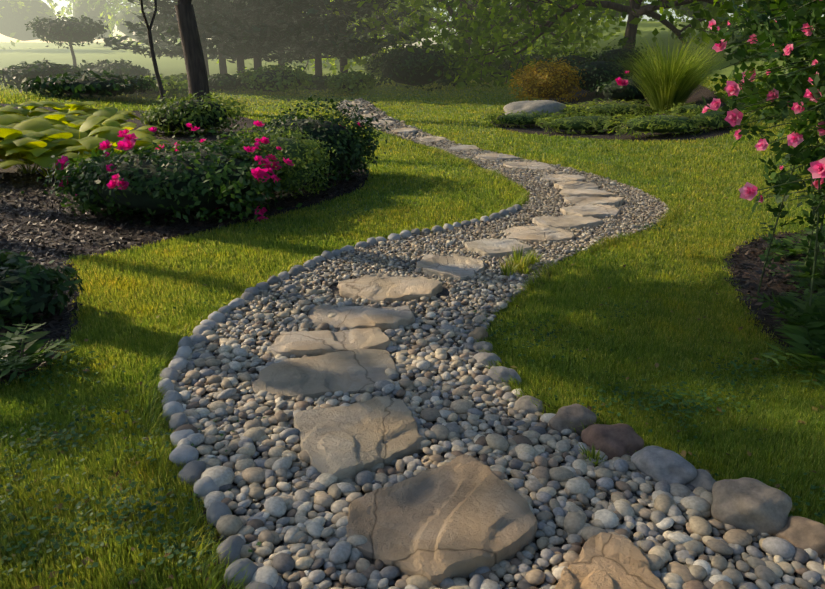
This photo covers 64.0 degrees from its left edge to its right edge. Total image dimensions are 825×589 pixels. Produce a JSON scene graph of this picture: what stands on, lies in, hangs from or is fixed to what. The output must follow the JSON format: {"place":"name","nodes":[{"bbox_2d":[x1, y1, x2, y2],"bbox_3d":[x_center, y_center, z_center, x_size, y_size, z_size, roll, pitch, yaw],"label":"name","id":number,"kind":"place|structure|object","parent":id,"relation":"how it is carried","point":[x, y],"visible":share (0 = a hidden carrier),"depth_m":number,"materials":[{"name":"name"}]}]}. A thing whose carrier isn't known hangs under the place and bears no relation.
{"place":"outdoors","nodes":[
{"label":"outdoors","id":0,"kind":"place"},
{"bbox_2d":[49,0,180,44],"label":"tree leaves","id":1,"kind":"object","parent":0,"point":[115,2],"depth_m":51.59,"materials":[{"name":"green plant"}]},
{"bbox_2d":[0,0,728,49],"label":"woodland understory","id":2,"kind":"object","parent":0,"point":[12,22],"depth_m":47.70,"materials":[{"name":"green plant"}]},
{"bbox_2d":[0,0,823,47],"label":"sky","id":3,"kind":"structure","parent":0,"point":[3,38],"materials":[{"name":"white"}]},
{"bbox_2d":[0,21,824,588],"bbox_3d":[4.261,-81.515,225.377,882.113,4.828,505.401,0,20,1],"label":"ground","id":4,"kind":"structure","parent":0,"point":[18,53],"depth_m":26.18,"materials":[{"name":"plant"}]},
{"bbox_2d":[0,237,82,383],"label":"mulch bed","id":5,"kind":"object","parent":4,"relation":"on","point":[67,319],"visible":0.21,"depth_m":4.07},
{"bbox_2d":[0,322,79,382],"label":"bed ferns","id":6,"kind":"object","parent":5,"relation":"on","point":[9,344],"visible":0.98,"depth_m":3.48,"materials":[{"name":"green plant"}]},
{"bbox_2d":[0,249,84,328],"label":"bed plant","id":7,"kind":"object","parent":5,"relation":"on","point":[16,261],"depth_m":4.04,"materials":[{"name":"green plant"}]},
{"bbox_2d":[0,58,91,88],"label":"clipped shrub leaves","id":8,"kind":"object","parent":4,"relation":"on","point":[8,73],"depth_m":23.42,"materials":[{"name":"green plant"}]},
{"bbox_2d":[25,12,110,67],"bbox_3d":[-15.006,-10.899,29.171,3.598,2.796,3.004,0,20,1],"label":"tree","id":9,"kind":"object","parent":4,"relation":"on","point":[98,28],"depth_m":28.33,"materials":[{"name":"green plant"}]},
{"bbox_2d":[9,69,163,100],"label":"clipped shrub leaves","id":10,"kind":"object","parent":4,"relation":"on","point":[141,84],"depth_m":20.26,"materials":[{"name":"green plant"}]},
{"bbox_2d":[79,59,155,77],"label":"clipped shrub leaves","id":11,"kind":"object","parent":4,"relation":"on","point":[136,70],"depth_m":26.79,"materials":[{"name":"green plant"}]},
{"bbox_2d":[140,0,166,103],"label":"young tree","id":12,"kind":"object","parent":4,"relation":"on","point":[155,65],"visible":0.71,"depth_m":14.18,"materials":[{"name":"brown wood"}]},
{"bbox_2d":[121,73,188,97],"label":"clipped shrub leaves","id":13,"kind":"object","parent":4,"relation":"on","point":[182,88],"depth_m":23.25,"materials":[{"name":"green plant"}]},
{"bbox_2d":[0,104,370,262],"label":"mulch bed","id":14,"kind":"object","parent":4,"relation":"on","point":[209,136],"visible":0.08,"depth_m":7.23,"materials":[{"name":"brown wood"}]},
{"bbox_2d":[0,100,169,178],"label":"hosta plants","id":15,"kind":"object","parent":14,"relation":"on","point":[39,136],"visible":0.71,"depth_m":9.73,"materials":[{"name":"green plant"}]},
{"bbox_2d":[21,120,305,224],"bbox_3d":[-2.644,-1.279,7.174,3.004,1.242,2.131,0,20,1],"label":"flowering shrub","id":16,"kind":"object","parent":14,"relation":"on","point":[95,162],"depth_m":6.66,"materials":[{"name":"green plant"}]},
{"bbox_2d":[222,119,339,201],"bbox_3d":[-1.652,-1.581,7.757,1.574,0.971,1.511,0,20,1],"label":"bed shrub","id":17,"kind":"object","parent":14,"relation":"on","point":[316,151],"depth_m":7.56,"materials":[{"name":"green plant"}]},
{"bbox_2d":[243,91,389,188],"bbox_3d":[-1.412,-2.017,8.775,2.223,1.324,1.947,0,20,1],"label":"shrub","id":18,"kind":"object","parent":14,"relation":"on","point":[362,145],"depth_m":8.48,"materials":[{"name":"green plant"}]},
{"bbox_2d":[0,171,824,382],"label":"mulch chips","id":19,"kind":"object","parent":14,"relation":"on","point":[30,240],"visible":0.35,"depth_m":6.25,"materials":[{"name":"brown wood"}]},
{"bbox_2d":[702,0,824,306],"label":"rose bush","id":20,"kind":"object","parent":19,"relation":"on","point":[795,81],"depth_m":3.38,"materials":[{"name":"green plant"}]},
{"bbox_2d":[163,73,209,80],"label":"clipped shrub leaves","id":21,"kind":"object","parent":4,"relation":"on","point":[180,75],"depth_m":26.78,"materials":[{"name":"green plant"}]},
{"bbox_2d":[175,0,209,99],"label":"tree","id":22,"kind":"object","parent":4,"relation":"on","point":[197,77],"visible":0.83,"depth_m":19.20,"materials":[{"name":"plant"}]},
{"bbox_2d":[139,89,246,135],"bbox_3d":[-4.616,-3.812,13.895,2.338,0.968,2.033,0,20,1],"label":"shrub","id":23,"kind":"object","parent":4,"relation":"on","point":[152,112],"depth_m":13.49,"materials":[{"name":"green plant"}]},
{"bbox_2d":[103,0,293,74],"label":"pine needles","id":24,"kind":"object","parent":4,"relation":"on","point":[132,27],"depth_m":27.85,"materials":[{"name":"green plant"}]},
{"bbox_2d":[118,0,301,75],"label":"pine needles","id":25,"kind":"object","parent":4,"relation":"on","point":[202,6],"depth_m":28.27,"materials":[{"name":"green plant"}]},
{"bbox_2d":[208,73,251,91],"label":"clipped shrub leaves","id":26,"kind":"object","parent":4,"relation":"on","point":[217,81],"depth_m":26.10,"materials":[{"name":"green plant"}]},
{"bbox_2d":[144,0,322,74],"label":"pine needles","id":27,"kind":"object","parent":4,"relation":"on","point":[159,16],"depth_m":28.14,"materials":[{"name":"green plant"}]},
{"bbox_2d":[196,0,332,69],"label":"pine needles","id":28,"kind":"object","parent":4,"relation":"on","point":[278,22],"depth_m":28.32,"materials":[{"name":"green plant"}]},
{"bbox_2d":[234,62,318,93],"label":"clipped shrub leaves","id":29,"kind":"object","parent":4,"relation":"on","point":[299,74],"depth_m":26.16,"materials":[{"name":"green plant"}]},
{"bbox_2d":[217,0,362,69],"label":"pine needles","id":30,"kind":"object","parent":4,"relation":"on","point":[324,42],"depth_m":31.04,"materials":[{"name":"green plant"}]},
{"bbox_2d":[303,74,330,89],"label":"clipped shrub leaves","id":31,"kind":"object","parent":4,"relation":"on","point":[319,82],"depth_m":28.91,"materials":[{"name":"green plant"}]},
{"bbox_2d":[246,0,398,75],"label":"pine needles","id":32,"kind":"object","parent":4,"relation":"on","point":[319,29],"depth_m":30.36,"materials":[{"name":"green plant"}]},
{"bbox_2d":[157,204,521,588],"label":"edging cobbles","id":33,"kind":"object","parent":4,"relation":"on","point":[193,469],"visible":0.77,"depth_m":3.02,"materials":[{"name":"grey stone"}]},
{"bbox_2d":[216,0,478,79],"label":"garden tree leaves","id":34,"kind":"object","parent":4,"relation":"on","point":[333,68],"depth_m":36.34,"materials":[{"name":"green plant"}]},
{"bbox_2d":[268,0,433,74],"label":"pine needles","id":35,"kind":"object","parent":4,"relation":"on","point":[353,49],"depth_m":29.73,"materials":[{"name":"green plant"}]},
{"bbox_2d":[323,69,379,94],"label":"clipped shrub leaves","id":36,"kind":"object","parent":4,"relation":"on","point":[336,85],"depth_m":26.93,"materials":[{"name":"green plant"}]},
{"bbox_2d":[362,52,389,78],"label":"clipped shrub leaves","id":37,"kind":"object","parent":4,"relation":"on","point":[370,66],"depth_m":33.37,"materials":[{"name":"green plant"}]},
{"bbox_2d":[365,35,458,91],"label":"clipped shrub leaves","id":38,"kind":"object","parent":4,"relation":"on","point":[383,60],"depth_m":29.05,"materials":[{"name":"green plant"}]},
{"bbox_2d":[0,205,824,588],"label":"lawn clover","id":39,"kind":"object","parent":4,"relation":"on","point":[190,507],"visible":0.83,"depth_m":2.54,"materials":[{"name":"green plant"}]},
{"bbox_2d":[2,132,824,588],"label":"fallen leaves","id":40,"kind":"object","parent":4,"relation":"on","point":[84,562],"visible":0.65,"depth_m":2.68,"materials":[{"name":"green plant"}]},
{"bbox_2d":[381,0,458,47],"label":"tree leaves","id":41,"kind":"object","parent":4,"relation":"on","point":[447,20],"depth_m":49.42,"materials":[{"name":"green plant"}]},
{"bbox_2d":[435,65,475,86],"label":"clipped shrub leaves","id":42,"kind":"object","parent":4,"relation":"on","point":[452,75],"depth_m":30.72,"materials":[{"name":"green plant"}]},
{"bbox_2d":[310,0,624,67],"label":"garden tree leaves","id":43,"kind":"object","parent":4,"relation":"on","point":[416,4],"depth_m":35.24,"materials":[{"name":"green plant"}]},
{"bbox_2d":[160,101,813,588],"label":"gravel path bed","id":44,"kind":"object","parent":4,"relation":"on","point":[438,295],"visible":0.06,"depth_m":3.69,"materials":[{"name":"grey gravel"}]},
{"bbox_2d":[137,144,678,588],"bbox_3d":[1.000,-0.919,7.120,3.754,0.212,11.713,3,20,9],"label":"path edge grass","id":45,"kind":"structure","parent":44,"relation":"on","point":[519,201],"depth_m":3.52,"materials":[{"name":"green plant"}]},
{"bbox_2d":[229,98,670,314],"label":"path pebbles","id":46,"kind":"object","parent":44,"relation":"on","point":[316,295],"visible":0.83,"depth_m":5.74,"materials":[{"name":"grey gravel"}]},
{"bbox_2d":[251,102,665,588],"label":"stepping stones","id":47,"kind":"object","parent":44,"relation":"on","point":[462,515],"visible":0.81,"depth_m":2.79,"materials":[{"name":"beige stone"}]},
{"bbox_2d":[170,308,824,588],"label":"path pebbles","id":48,"kind":"object","parent":44,"relation":"on","point":[306,495],"visible":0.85,"depth_m":2.57,"materials":[{"name":"grey gravel"}]},
{"bbox_2d":[499,244,604,466],"bbox_3d":[0.846,0.151,4.089,0.467,0.206,3.048,0,20,1],"label":"grass tuft","id":49,"kind":"object","parent":44,"relation":"on","point":[520,261],"visible":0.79,"depth_m":5.22,"materials":[{"name":"green plant"}]},
{"bbox_2d":[467,327,824,558],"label":"border rocks","id":50,"kind":"object","parent":44,"relation":"on","point":[747,503],"visible":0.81,"depth_m":2.56,"materials":[{"name":"grey stone"}]},
{"bbox_2d":[471,59,522,80],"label":"clipped shrub leaves","id":51,"kind":"object","parent":4,"relation":"on","point":[505,65],"depth_m":32.92,"materials":[{"name":"green plant"}]},
{"bbox_2d":[502,51,552,76],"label":"clipped shrub leaves","id":52,"kind":"object","parent":4,"relation":"on","point":[535,56],"depth_m":33.38,"materials":[{"name":"green plant"}]},
{"bbox_2d":[503,100,568,117],"bbox_3d":[3.496,-5.006,18.260,1.967,0.708,1.030,0,20,1],"label":"boulder","id":53,"kind":"object","parent":4,"relation":"on","point":[541,105],"visible":0.48,"depth_m":17.93,"materials":[{"name":"grey stone"}]},
{"bbox_2d":[510,0,657,21],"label":"tree leaves","id":54,"kind":"object","parent":4,"relation":"on","point":[642,4],"depth_m":57.27,"materials":[{"name":"green plant"}]},
{"bbox_2d":[490,75,733,140],"bbox_3d":[5.796,-6.115,20.300,5.756,1.047,16.580,5,20,13],"label":"mulch bed","id":55,"kind":"object","parent":4,"relation":"on","point":[706,94],"visible":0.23,"depth_m":15.28,"materials":[{"name":"brown soil"}]},
{"bbox_2d":[504,58,586,102],"bbox_3d":[4.740,-7.518,23.200,2.945,1.663,2.609,0,20,1],"label":"golden shrub","id":56,"kind":"object","parent":55,"relation":"on","point":[539,80],"depth_m":22.66,"materials":[{"name":"yellow plant"}]},
{"bbox_2d":[544,37,653,103],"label":"bed shrubs","id":57,"kind":"object","parent":55,"relation":"on","point":[618,93],"depth_m":22.47,"materials":[{"name":"green plant"}]},
{"bbox_2d":[602,25,729,112],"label":"fountain grass","id":58,"kind":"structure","parent":55,"relation":"on","point":[668,83],"depth_m":15.70,"materials":[{"name":"green plant"}]},
{"bbox_2d":[483,98,753,138],"bbox_3d":[4.839,-4.247,15.635,5.118,0.812,6.657,-10,22,-25],"label":"ground cover","id":59,"kind":"object","parent":4,"relation":"on","point":[547,121],"depth_m":14.48,"materials":[{"name":"green plant"}]},
{"bbox_2d":[599,9,691,21],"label":"tree leaves","id":60,"kind":"object","parent":4,"relation":"on","point":[678,19],"depth_m":58.65,"materials":[{"name":"green plant"}]},
{"bbox_2d":[591,0,817,49],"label":"garden tree leaves","id":61,"kind":"object","parent":4,"relation":"on","point":[751,4],"depth_m":21.34,"materials":[{"name":"green plant"}]},
{"bbox_2d":[675,0,821,41],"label":"garden tree leaves","id":62,"kind":"object","parent":4,"relation":"on","point":[710,7],"depth_m":28.43,"materials":[{"name":"green plant"}]},
{"bbox_2d":[720,231,824,365],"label":"mulch bed","id":63,"kind":"object","parent":4,"relation":"on","point":[768,318],"visible":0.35,"depth_m":4.94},
{"bbox_2d":[741,227,824,392],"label":"bed ferns","id":64,"kind":"object","parent":63,"relation":"on","point":[811,319],"visible":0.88,"depth_m":3.91,"materials":[{"name":"green plant"}]},
{"bbox_2d":[58,0,768,54],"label":"woodland understory","id":65,"kind":"object","parent":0,"point":[81,10],"depth_m":50.80,"materials":[{"name":"green plant"}]},
{"bbox_2d":[416,0,604,50],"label":"tree leaves","id":66,"kind":"object","parent":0,"point":[451,19],"depth_m":58.77,"materials":[{"name":"green plant"}]},
{"bbox_2d":[372,0,649,88],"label":"garden tree leaves","id":67,"kind":"object","parent":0,"point":[590,38],"depth_m":30.07,"materials":[{"name":"green plant"}]},
{"bbox_2d":[379,0,822,92],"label":"garden tree leaves","id":68,"kind":"object","parent":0,"point":[460,49],"depth_m":29.03,"materials":[{"name":"green plant"}]},
{"bbox_2d":[651,0,744,21],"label":"tree leaves","id":69,"kind":"object","parent":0,"point":[667,9],"depth_m":46.71,"materials":[{"name":"green plant"}]}
]}

